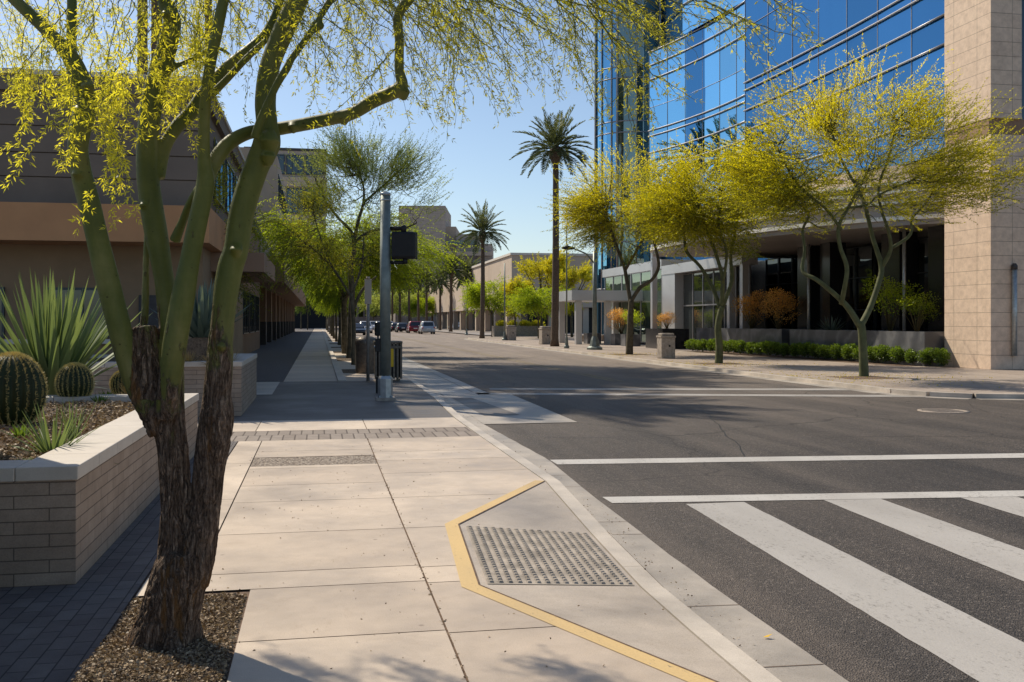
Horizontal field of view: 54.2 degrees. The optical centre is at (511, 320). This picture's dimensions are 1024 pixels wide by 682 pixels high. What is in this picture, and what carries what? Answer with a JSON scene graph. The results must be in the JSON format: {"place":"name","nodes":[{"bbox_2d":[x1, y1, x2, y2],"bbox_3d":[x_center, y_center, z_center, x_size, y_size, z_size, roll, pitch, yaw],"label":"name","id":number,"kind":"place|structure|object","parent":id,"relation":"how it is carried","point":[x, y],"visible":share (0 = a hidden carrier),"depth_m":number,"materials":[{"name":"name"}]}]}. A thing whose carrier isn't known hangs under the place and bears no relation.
{"place":"outdoors","nodes":[
{"label":"outdoors","id":0,"kind":"place"},
{"bbox_2d":[0,328,313,681],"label":"brick pavement","id":1,"kind":"structure","parent":0,"point":[54,633],"depth_m":5.66,"materials":[{"name":"grey brick"}]},
{"bbox_2d":[0,393,198,587],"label":"brick planter","id":2,"kind":"object","parent":1,"relation":"on","point":[69,515],"visible":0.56,"depth_m":6.28,"materials":[{"name":"brick"}]},
{"bbox_2d":[0,351,48,425],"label":"barrel cactus","id":3,"kind":"object","parent":2,"relation":"in","point":[23,384],"visible":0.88,"depth_m":8.96,"materials":[{"name":"green plant"}]},
{"bbox_2d":[1,401,116,463],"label":"agave","id":4,"kind":"object","parent":2,"relation":"in","point":[44,442],"visible":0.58,"depth_m":7.08,"materials":[{"name":"green plant"}]},
{"bbox_2d":[0,399,134,459],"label":"leaf litter","id":5,"kind":"object","parent":2,"relation":"on","point":[95,422],"visible":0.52,"depth_m":9.26,"materials":[{"name":"brown gravel"}]},
{"bbox_2d":[53,362,95,399],"bbox_3d":[-5.136,0.727,11.751,0.470,0.505,0.468,0,0,-11],"label":"barrel cactus","id":6,"kind":"object","parent":2,"relation":"in","point":[73,379],"visible":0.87,"depth_m":11.62,"materials":[{"name":"green plant"}]},
{"bbox_2d":[55,398,94,440],"bbox_3d":[-3.432,0.784,7.837,0.254,0.405,0.259,0,0,37],"label":"seedling","id":7,"kind":"object","parent":2,"relation":"in","point":[73,429],"visible":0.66,"depth_m":7.81,"materials":[{"name":"green plant"}]},
{"bbox_2d":[0,269,151,394],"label":"agave","id":8,"kind":"object","parent":2,"relation":"in","point":[56,341],"visible":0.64,"depth_m":12.31,"materials":[{"name":"green plant"}]},
{"bbox_2d":[0,68,274,353],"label":"office building","id":9,"kind":"structure","parent":1,"relation":"on","point":[38,227],"depth_m":20.81,"materials":[{"name":"beige paint"}]},
{"bbox_2d":[45,287,108,337],"bbox_3d":[-9.034,-0.175,21.048,1.450,1.050,0.080,0,0,-11],"label":"window","id":10,"kind":"structure","parent":9,"relation":"in","point":[77,291],"depth_m":21.05,"materials":[{"name":"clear glass"}]},
{"bbox_2d":[139,295,158,327],"bbox_3d":[-7.584,0.525,21.318,0.700,2.150,0.080,0,0,-11],"label":"door","id":11,"kind":"structure","parent":9,"relation":"in","point":[152,298],"depth_m":21.27,"materials":[{"name":"grey glass"}]},
{"bbox_2d":[137,0,147,73],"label":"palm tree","id":12,"kind":"object","parent":1,"relation":"on","point":[146,42],"visible":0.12,"depth_m":34.09,"materials":[{"name":"green plant"}]},
{"bbox_2d":[243,220,260,353],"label":"link wing","id":13,"kind":"structure","parent":1,"relation":"on","point":[251,334],"depth_m":51.81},
{"bbox_2d":[256,221,305,344],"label":"arcade building","id":14,"kind":"structure","parent":1,"relation":"on","point":[278,322],"depth_m":83.23,"materials":[{"name":"brown paint"}]},
{"bbox_2d":[71,589,246,681],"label":"wood chip mulch","id":15,"kind":"object","parent":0,"point":[113,648],"visible":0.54,"depth_m":4.71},
{"bbox_2d":[212,137,282,318],"bbox_3d":[-7.056,-1.758,23.995,3.188,6.020,3.167,0,0,-11],"label":"young palo verde","id":16,"kind":"object","parent":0,"point":[221,186],"visible":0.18,"depth_m":24.02,"materials":[{"name":"green plant"}]},
{"bbox_2d":[240,147,285,255],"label":"stepped building","id":17,"kind":"structure","parent":0,"point":[274,173],"depth_m":63.60,"materials":[{"name":"paint"}]},
{"bbox_2d":[0,0,593,264],"label":"sky","id":18,"kind":"structure","parent":0,"point":[480,165],"materials":[{"name":"blue"}]},
{"bbox_2d":[198,380,452,420],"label":"aggregate pavement","id":19,"kind":"structure","parent":0,"point":[321,400],"depth_m":19.41,"materials":[{"name":"grey concrete"}]},
{"bbox_2d":[85,353,256,416],"bbox_3d":[-6.882,1.140,18.531,3.950,0.920,4.230,0,0,-11],"label":"brick planter","id":20,"kind":"object","parent":19,"relation":"on","point":[244,388],"visible":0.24,"depth_m":16.82,"materials":[{"name":"brick"}]},
{"bbox_2d":[150,277,251,360],"bbox_3d":[-5.440,-0.007,17.635,1.762,1.565,1.691,0,0,37],"label":"blue agave","id":21,"kind":"object","parent":20,"relation":"on","point":[199,328],"visible":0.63,"depth_m":17.39,"materials":[{"name":"green plant"}]},
{"bbox_2d":[365,277,370,380],"bbox_3d":[-3.833,0.210,26.632,0.144,2.780,0.140,0,0,33],"label":"sign post","id":22,"kind":"object","parent":19,"relation":"on","point":[367,291],"visible":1,"depth_m":26.63,"materials":[{"name":"metal"}]},
{"bbox_2d":[375,192,395,400],"bbox_3d":[-2.555,-0.500,20.168,0.382,4.200,0.382,0,0,-11],"label":"signal pole","id":23,"kind":"object","parent":19,"relation":"on","point":[385,385],"visible":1,"depth_m":20.07,"materials":[{"name":"metal"}]},
{"bbox_2d":[390,225,417,263],"bbox_3d":[-2.195,-1.541,20.278,0.520,0.790,0.420,0,0,0],"label":"pedestrian signal","id":24,"kind":"object","parent":23,"relation":"attached to","point":[404,244],"visible":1,"depth_m":20.08,"materials":[{"name":"black plastic"}]},
{"bbox_2d":[230,427,478,440],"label":"paver band pavement","id":25,"kind":"structure","parent":0,"point":[346,434],"depth_m":14.11,"materials":[{"name":"grey brick"}]},
{"bbox_2d":[334,282,436,325],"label":"distant building","id":26,"kind":"structure","parent":0,"point":[361,316],"depth_m":325.14,"materials":[{"name":"beige concrete"}]},
{"bbox_2d":[102,328,686,681],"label":"sidewalk","id":27,"kind":"structure","parent":0,"point":[276,612],"depth_m":6.49,"materials":[{"name":"concrete"}]},
{"bbox_2d":[244,146,326,327],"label":"office tower","id":28,"kind":"structure","parent":27,"relation":"on","point":[286,165],"depth_m":222.57,"materials":[{"name":"stone"}]},
{"bbox_2d":[286,155,303,174],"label":"window","id":29,"kind":"structure","parent":28,"relation":"in","point":[289,164],"depth_m":222.68,"materials":[{"name":"blue glass"}]},
{"bbox_2d":[250,455,376,466],"bbox_3d":[-2.264,1.602,11.464,1.385,0.001,0.710,0,0,-11],"label":"aggregate pavement inset","id":30,"kind":"object","parent":27,"relation":"in","point":[319,460],"visible":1,"depth_m":11.48,"materials":[{"name":"grey concrete"}]},
{"bbox_2d":[255,164,409,364],"bbox_3d":[-6.703,-2.089,36.453,6.482,7.380,4.207,0,0,-11],"label":"street tree","id":31,"kind":"object","parent":27,"relation":"on","point":[326,249],"visible":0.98,"depth_m":36.44,"materials":[{"name":"green plant"}]},
{"bbox_2d":[296,231,379,348],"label":"street tree","id":32,"kind":"object","parent":27,"relation":"on","point":[331,296],"visible":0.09,"depth_m":57.31,"materials":[{"name":"green plant"}]},
{"bbox_2d":[266,107,452,357],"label":"street tree","id":33,"kind":"object","parent":27,"relation":"on","point":[356,167],"visible":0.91,"depth_m":43.08,"materials":[{"name":"green plant"}]},
{"bbox_2d":[354,336,374,373],"bbox_3d":[-4.454,1.025,30.589,0.720,1.150,0.720,0,0,-11],"label":"domed bin","id":34,"kind":"object","parent":27,"relation":"on","point":[360,354],"visible":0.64,"depth_m":30.31,"materials":[{"name":"grey metal"}]},
{"bbox_2d":[250,193,486,353],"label":"street tree","id":35,"kind":"object","parent":27,"relation":"on","point":[400,273],"visible":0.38,"depth_m":48.30,"materials":[{"name":"green plant"}]},
{"bbox_2d":[373,341,402,380],"bbox_3d":[-3.355,1.070,27.010,0.740,1.060,0.740,0,0,-11],"label":"litter bin","id":36,"kind":"object","parent":27,"relation":"on","point":[396,361],"visible":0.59,"depth_m":26.72,"materials":[{"name":"black plastic"}]},
{"bbox_2d":[0,0,824,653],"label":"palo verde tree","id":37,"kind":"object","parent":27,"relation":"on","point":[150,360],"visible":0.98,"depth_m":4.87,"materials":[{"name":"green plant"}]},
{"bbox_2d":[211,400,770,677],"bbox_3d":[-1.558,1.639,12.408,3.767,0.112,18.926,0,0,-11],"label":"leaf debris","id":38,"kind":"object","parent":27,"relation":"on","point":[444,621],"visible":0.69,"depth_m":6.80,"materials":[{"name":"brown plant"}]},
{"bbox_2d":[402,359,477,394],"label":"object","id":39,"kind":"structure","parent":0,"point":[442,386],"depth_m":28.05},
{"bbox_2d":[399,206,493,273],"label":"stepped office block","id":40,"kind":"structure","parent":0,"point":[441,224],"depth_m":320.00,"materials":[{"name":"concrete"}]},
{"bbox_2d":[453,398,518,415],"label":"textured pavement","id":41,"kind":"structure","parent":0,"point":[484,408],"depth_m":19.50,"materials":[{"name":"grey concrete"}]},
{"bbox_2d":[442,394,575,423],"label":"concrete apron pavement","id":42,"kind":"structure","parent":0,"point":[527,411],"depth_m":18.68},
{"bbox_2d":[435,326,583,334],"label":"sidewalk","id":43,"kind":"structure","parent":0,"point":[464,331],"depth_m":152.39,"materials":[{"name":"beige concrete"}]},
{"bbox_2d":[399,291,441,317],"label":"street tree","id":44,"kind":"object","parent":43,"relation":"on","point":[431,303],"visible":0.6,"depth_m":216.87,"materials":[{"name":"green plant"}]},
{"bbox_2d":[425,266,456,329],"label":"palm tree","id":45,"kind":"object","parent":43,"relation":"on","point":[444,283],"visible":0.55,"depth_m":174.77,"materials":[{"name":"green plant"}]},
{"bbox_2d":[431,249,471,331],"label":"palm tree","id":46,"kind":"object","parent":43,"relation":"on","point":[450,276],"visible":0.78,"depth_m":149.72,"materials":[{"name":"green plant"}]},
{"bbox_2d":[453,256,480,330],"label":"palm tree","id":47,"kind":"object","parent":43,"relation":"on","point":[468,266],"visible":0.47,"depth_m":164.35,"materials":[{"name":"green plant"}]},
{"bbox_2d":[428,253,592,332],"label":"tan building","id":48,"kind":"structure","parent":43,"relation":"on","point":[494,267],"depth_m":140.71,"materials":[{"name":"paint"}]},
{"bbox_2d":[460,481,747,681],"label":"curb ramp pavement","id":49,"kind":"structure","parent":0,"point":[616,612],"depth_m":5.81,"materials":[{"name":"concrete"}]},
{"bbox_2d":[466,525,633,584],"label":"tactile paving","id":50,"kind":"structure","parent":49,"relation":"on","point":[515,556],"depth_m":6.89,"materials":[{"name":"grey concrete"}]},
{"bbox_2d":[445,480,714,681],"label":"yellow ramp border markings","id":51,"kind":"object","parent":49,"relation":"on","point":[467,576],"visible":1,"depth_m":5.59,"materials":[{"name":"paint"}]},
{"bbox_2d":[337,326,1023,681],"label":"road","id":52,"kind":"structure","parent":0,"point":[844,639],"depth_m":11.45,"materials":[{"name":"grey asphalt"}]},
{"bbox_2d":[356,337,491,394],"bbox_3d":[-9.772,1.695,70.629,0.380,0.001,97.600,0,0,-11],"label":"lane edge marking","id":53,"kind":"object","parent":52,"relation":"on","point":[465,385],"visible":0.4,"depth_m":28.98,"materials":[{"name":"white paint"}]},
{"bbox_2d":[498,275,534,325],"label":"golden tree","id":54,"kind":"object","parent":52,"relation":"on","point":[509,287],"visible":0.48,"depth_m":99.14,"materials":[{"name":"yellow plant"}]},
{"bbox_2d":[538,260,592,336],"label":"golden tree","id":55,"kind":"object","parent":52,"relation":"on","point":[584,273],"visible":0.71,"depth_m":99.95,"materials":[{"name":"yellow plant"}]},
{"bbox_2d":[402,372,781,681],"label":"kerb","id":56,"kind":"structure","parent":52,"relation":"on","point":[739,661],"depth_m":6.54,"materials":[{"name":"concrete"}]},
{"bbox_2d":[402,368,848,681],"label":"gutter","id":57,"kind":"object","parent":52,"relation":"on","point":[749,629],"visible":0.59,"depth_m":6.18,"materials":[{"name":"concrete"}]},
{"bbox_2d":[458,481,817,681],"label":"joint line markings","id":58,"kind":"object","parent":57,"relation":"on","point":[578,624],"visible":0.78,"depth_m":5.53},
{"bbox_2d":[468,388,973,396],"bbox_3d":[5.345,1.695,24.027,12.730,0.001,2.849,0,0,5],"label":"crosswalk marking","id":59,"kind":"object","parent":52,"relation":"on","point":[683,394],"visible":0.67,"depth_m":23.38,"materials":[{"name":"white paint"}]},
{"bbox_2d":[465,339,1023,399],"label":"gutter","id":60,"kind":"object","parent":52,"relation":"on","point":[853,389],"visible":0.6,"depth_m":28.47,"materials":[{"name":"concrete"}]},
{"bbox_2d":[468,337,1023,398],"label":"kerb","id":61,"kind":"structure","parent":52,"relation":"on","point":[922,393],"depth_m":26.88,"materials":[{"name":"concrete"}]},
{"bbox_2d":[551,453,1023,463],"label":"stop line marking","id":62,"kind":"object","parent":52,"relation":"on","point":[783,458],"visible":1,"depth_m":12.33,"materials":[{"name":"white paint"}]},
{"bbox_2d":[603,490,1023,502],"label":"crosswalk line marking","id":63,"kind":"object","parent":52,"relation":"on","point":[764,497],"visible":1,"depth_m":9.66,"materials":[{"name":"white paint"}]},
{"bbox_2d":[687,502,1023,681],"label":"zebra stripe marking","id":64,"kind":"object","parent":52,"relation":"on","point":[975,648],"visible":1,"depth_m":6.12,"materials":[{"name":"white paint"}]},
{"bbox_2d":[825,499,1023,580],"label":"zebra stripe marking","id":65,"kind":"object","parent":52,"relation":"on","point":[1002,557],"visible":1,"depth_m":7.95,"materials":[{"name":"white paint"}]},
{"bbox_2d":[960,496,1023,516],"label":"zebra stripe marking","id":66,"kind":"object","parent":52,"relation":"on","point":[1014,505],"visible":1,"depth_m":9.35,"materials":[{"name":"white paint"}]},
{"bbox_2d":[472,337,1023,393],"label":"sidewalk","id":67,"kind":"structure","parent":0,"point":[1010,381],"depth_m":32.32,"materials":[{"name":"beige concrete"}]},
{"bbox_2d":[455,200,509,337],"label":"palm tree","id":68,"kind":"object","parent":67,"relation":"on","point":[483,223],"visible":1,"depth_m":92.12,"materials":[{"name":"green plant"}]},
{"bbox_2d":[453,270,516,336],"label":"street tree","id":69,"kind":"object","parent":67,"relation":"on","point":[472,295],"visible":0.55,"depth_m":102.94,"materials":[{"name":"green plant"}]},
{"bbox_2d":[492,326,539,336],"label":"stone planter","id":70,"kind":"object","parent":67,"relation":"on","point":[522,331],"visible":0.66,"depth_m":102.56,"materials":[{"name":"concrete"}]},
{"bbox_2d":[500,277,573,337],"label":"street tree","id":71,"kind":"object","parent":67,"relation":"on","point":[530,300],"visible":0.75,"depth_m":91.42,"materials":[{"name":"green plant"}]},
{"bbox_2d":[513,249,575,325],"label":"golden tree","id":72,"kind":"object","parent":67,"relation":"on","point":[532,270],"visible":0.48,"depth_m":101.74,"materials":[{"name":"yellow plant"}]},
{"bbox_2d":[509,104,597,345],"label":"palm tree","id":73,"kind":"object","parent":67,"relation":"on","point":[556,152],"visible":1,"depth_m":62.97,"materials":[{"name":"green plant"}]},
{"bbox_2d":[561,245,601,349],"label":"street lamp","id":74,"kind":"object","parent":67,"relation":"on","point":[594,344],"visible":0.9,"depth_m":55.70,"materials":[{"name":"grey metal"}]},
{"bbox_2d":[559,290,642,343],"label":"flat canopy","id":75,"kind":"object","parent":67,"relation":"on","point":[606,297],"visible":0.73,"depth_m":68.81,"materials":[{"name":"grey concrete"}]},
{"bbox_2d":[651,244,656,328],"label":"steel post","id":76,"kind":"object","parent":67,"relation":"on","point":[653,294],"visible":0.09,"depth_m":59.84,"materials":[{"name":"silver metal"}]},
{"bbox_2d":[656,333,675,358],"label":"concrete bin","id":77,"kind":"object","parent":67,"relation":"on","point":[665,345],"visible":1,"depth_m":42.57,"materials":[{"name":"beige concrete"}]},
{"bbox_2d":[646,328,688,348],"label":"granite planter","id":78,"kind":"object","parent":67,"relation":"on","point":[682,336],"visible":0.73,"depth_m":57.45,"materials":[{"name":"black stone"}]},
{"bbox_2d":[602,259,759,342],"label":"canopy","id":79,"kind":"object","parent":67,"relation":"on","point":[639,274],"visible":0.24,"depth_m":69.23,"materials":[{"name":"metal"}]},
{"bbox_2d":[631,272,639,333],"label":"window","id":80,"kind":"structure","parent":79,"relation":"in","point":[635,277],"depth_m":70.31,"materials":[{"name":"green glass"}]},
{"bbox_2d":[640,270,650,342],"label":"window","id":81,"kind":"structure","parent":79,"relation":"in","point":[645,305],"depth_m":68.38,"materials":[{"name":"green glass"}]},
{"bbox_2d":[594,0,771,334],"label":"glass tower","id":82,"kind":"structure","parent":67,"relation":"on","point":[615,88],"depth_m":80.51,"materials":[{"name":"blue glass"}]},
{"bbox_2d":[661,253,757,339],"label":"entrance frame","id":83,"kind":"object","parent":67,"relation":"on","point":[690,297],"visible":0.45,"depth_m":58.91,"materials":[{"name":"silver metal"}]},
{"bbox_2d":[683,273,692,339],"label":"window","id":84,"kind":"structure","parent":83,"relation":"in","point":[687,278],"depth_m":61.25,"materials":[{"name":"clear glass"}]},
{"bbox_2d":[693,272,702,339],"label":"window","id":85,"kind":"structure","parent":83,"relation":"in","point":[697,277],"depth_m":59.80,"materials":[{"name":"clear glass"}]},
{"bbox_2d":[703,270,712,327],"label":"window","id":86,"kind":"structure","parent":83,"relation":"in","point":[707,292],"depth_m":58.26,"materials":[{"name":"grey glass"}]},
{"bbox_2d":[713,269,723,327],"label":"window","id":87,"kind":"structure","parent":83,"relation":"in","point":[716,275],"depth_m":56.94,"materials":[{"name":"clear glass"}]},
{"bbox_2d":[608,128,830,362],"bbox_3d":[7.469,-2.817,37.649,7.410,9.077,7.534,0,0,-11],"label":"palo verde tree","id":88,"kind":"object","parent":67,"relation":"on","point":[674,202],"visible":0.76,"depth_m":37.25,"materials":[{"name":"green plant"}]},
{"bbox_2d":[697,328,789,355],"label":"marble planter","id":89,"kind":"object","parent":67,"relation":"on","point":[757,335],"visible":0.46,"depth_m":49.65,"materials":[{"name":"grey stone"}]},
{"bbox_2d":[730,289,770,328],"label":"orange shrub","id":90,"kind":"object","parent":89,"relation":"on","point":[753,304],"visible":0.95,"depth_m":50.78,"materials":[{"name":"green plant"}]},
{"bbox_2d":[754,286,811,328],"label":"orange shrub","id":91,"kind":"object","parent":89,"relation":"on","point":[778,304],"visible":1,"depth_m":47.60,"materials":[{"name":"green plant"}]},
{"bbox_2d":[590,352,999,391],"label":"fallen petals","id":92,"kind":"object","parent":67,"relation":"on","point":[795,373],"visible":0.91,"depth_m":29.82,"materials":[{"name":"plant"}]},
{"bbox_2d":[648,0,944,330],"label":"glass office building","id":93,"kind":"structure","parent":67,"relation":"on","point":[721,83],"depth_m":45.94,"materials":[{"name":"glass"}]},
{"bbox_2d":[765,258,777,328],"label":"window","id":94,"kind":"structure","parent":93,"relation":"in","point":[771,267],"depth_m":56.15,"materials":[{"name":"black glass"}]},
{"bbox_2d":[778,256,791,328],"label":"window","id":95,"kind":"structure","parent":93,"relation":"in","point":[784,263],"depth_m":54.46,"materials":[{"name":"black glass"}]},
{"bbox_2d":[792,255,796,328],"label":"window","id":96,"kind":"structure","parent":93,"relation":"in","point":[794,258],"depth_m":53.44,"materials":[{"name":"black glass"}]},
{"bbox_2d":[846,247,855,329],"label":"window","id":97,"kind":"structure","parent":93,"relation":"in","point":[850,252],"depth_m":47.71,"materials":[{"name":"black glass"}]},
{"bbox_2d":[856,245,873,329],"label":"window","id":98,"kind":"structure","parent":93,"relation":"in","point":[864,254],"depth_m":46.57,"materials":[{"name":"black glass"}]},
{"bbox_2d":[874,243,880,329],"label":"window","id":99,"kind":"structure","parent":93,"relation":"in","point":[877,318],"depth_m":45.49,"materials":[{"name":"black glass"}]},
{"bbox_2d":[918,237,927,330],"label":"window","id":100,"kind":"structure","parent":93,"relation":"in","point":[922,242],"depth_m":42.03,"materials":[{"name":"black glass"}]},
{"bbox_2d":[682,33,1023,375],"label":"palo verde tree","id":101,"kind":"object","parent":67,"relation":"on","point":[767,171],"visible":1,"depth_m":28.16,"materials":[{"name":"green plant"}]},
{"bbox_2d":[790,329,943,365],"bbox_3d":[14.323,0.990,40.504,1.500,1.220,10.300,0,0,-11],"label":"marble planter","id":102,"kind":"object","parent":67,"relation":"on","point":[914,341],"visible":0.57,"depth_m":38.14,"materials":[{"name":"grey stone"}]},
{"bbox_2d":[861,272,924,330],"bbox_3d":[14.651,-0.704,38.669,2.233,2.528,1.999,0,0,-11],"label":"green shrub","id":103,"kind":"object","parent":102,"relation":"in","point":[892,296],"visible":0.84,"depth_m":38.52,"materials":[{"name":"green plant"}]},
{"bbox_2d":[895,290,940,331],"bbox_3d":[15.100,-0.328,37.165,1.400,1.769,1.563,0,0,-41],"label":"green shrub","id":104,"kind":"object","parent":102,"relation":"in","point":[919,321],"visible":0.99,"depth_m":37.08,"materials":[{"name":"green plant"}]},
{"bbox_2d":[944,0,1023,369],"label":"stone pier","id":105,"kind":"structure","parent":67,"relation":"on","point":[983,39],"depth_m":33.15,"materials":[{"name":"beige stone"}]},
{"bbox_2d":[1011,263,1017,355],"bbox_3d":[16.549,-0.375,32.945,0.199,3.050,0.209,0,0,-11],"label":"wall light","id":106,"kind":"object","parent":105,"relation":"attached to","point":[1014,267],"visible":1,"depth_m":32.86,"materials":[{"name":"metal"}]},
{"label":"tree pit ground","id":107,"kind":"structure","parent":67,"relation":"on","visible":0},
{"bbox_2d":[538,134,711,353],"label":"palo verde tree","id":108,"kind":"object","parent":107,"relation":"on","point":[592,208],"visible":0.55,"depth_m":47.72,"materials":[{"name":"yellow plant"}]},
{"bbox_2d":[685,351,914,365],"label":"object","id":109,"kind":"structure","parent":0,"point":[788,357],"depth_m":43.73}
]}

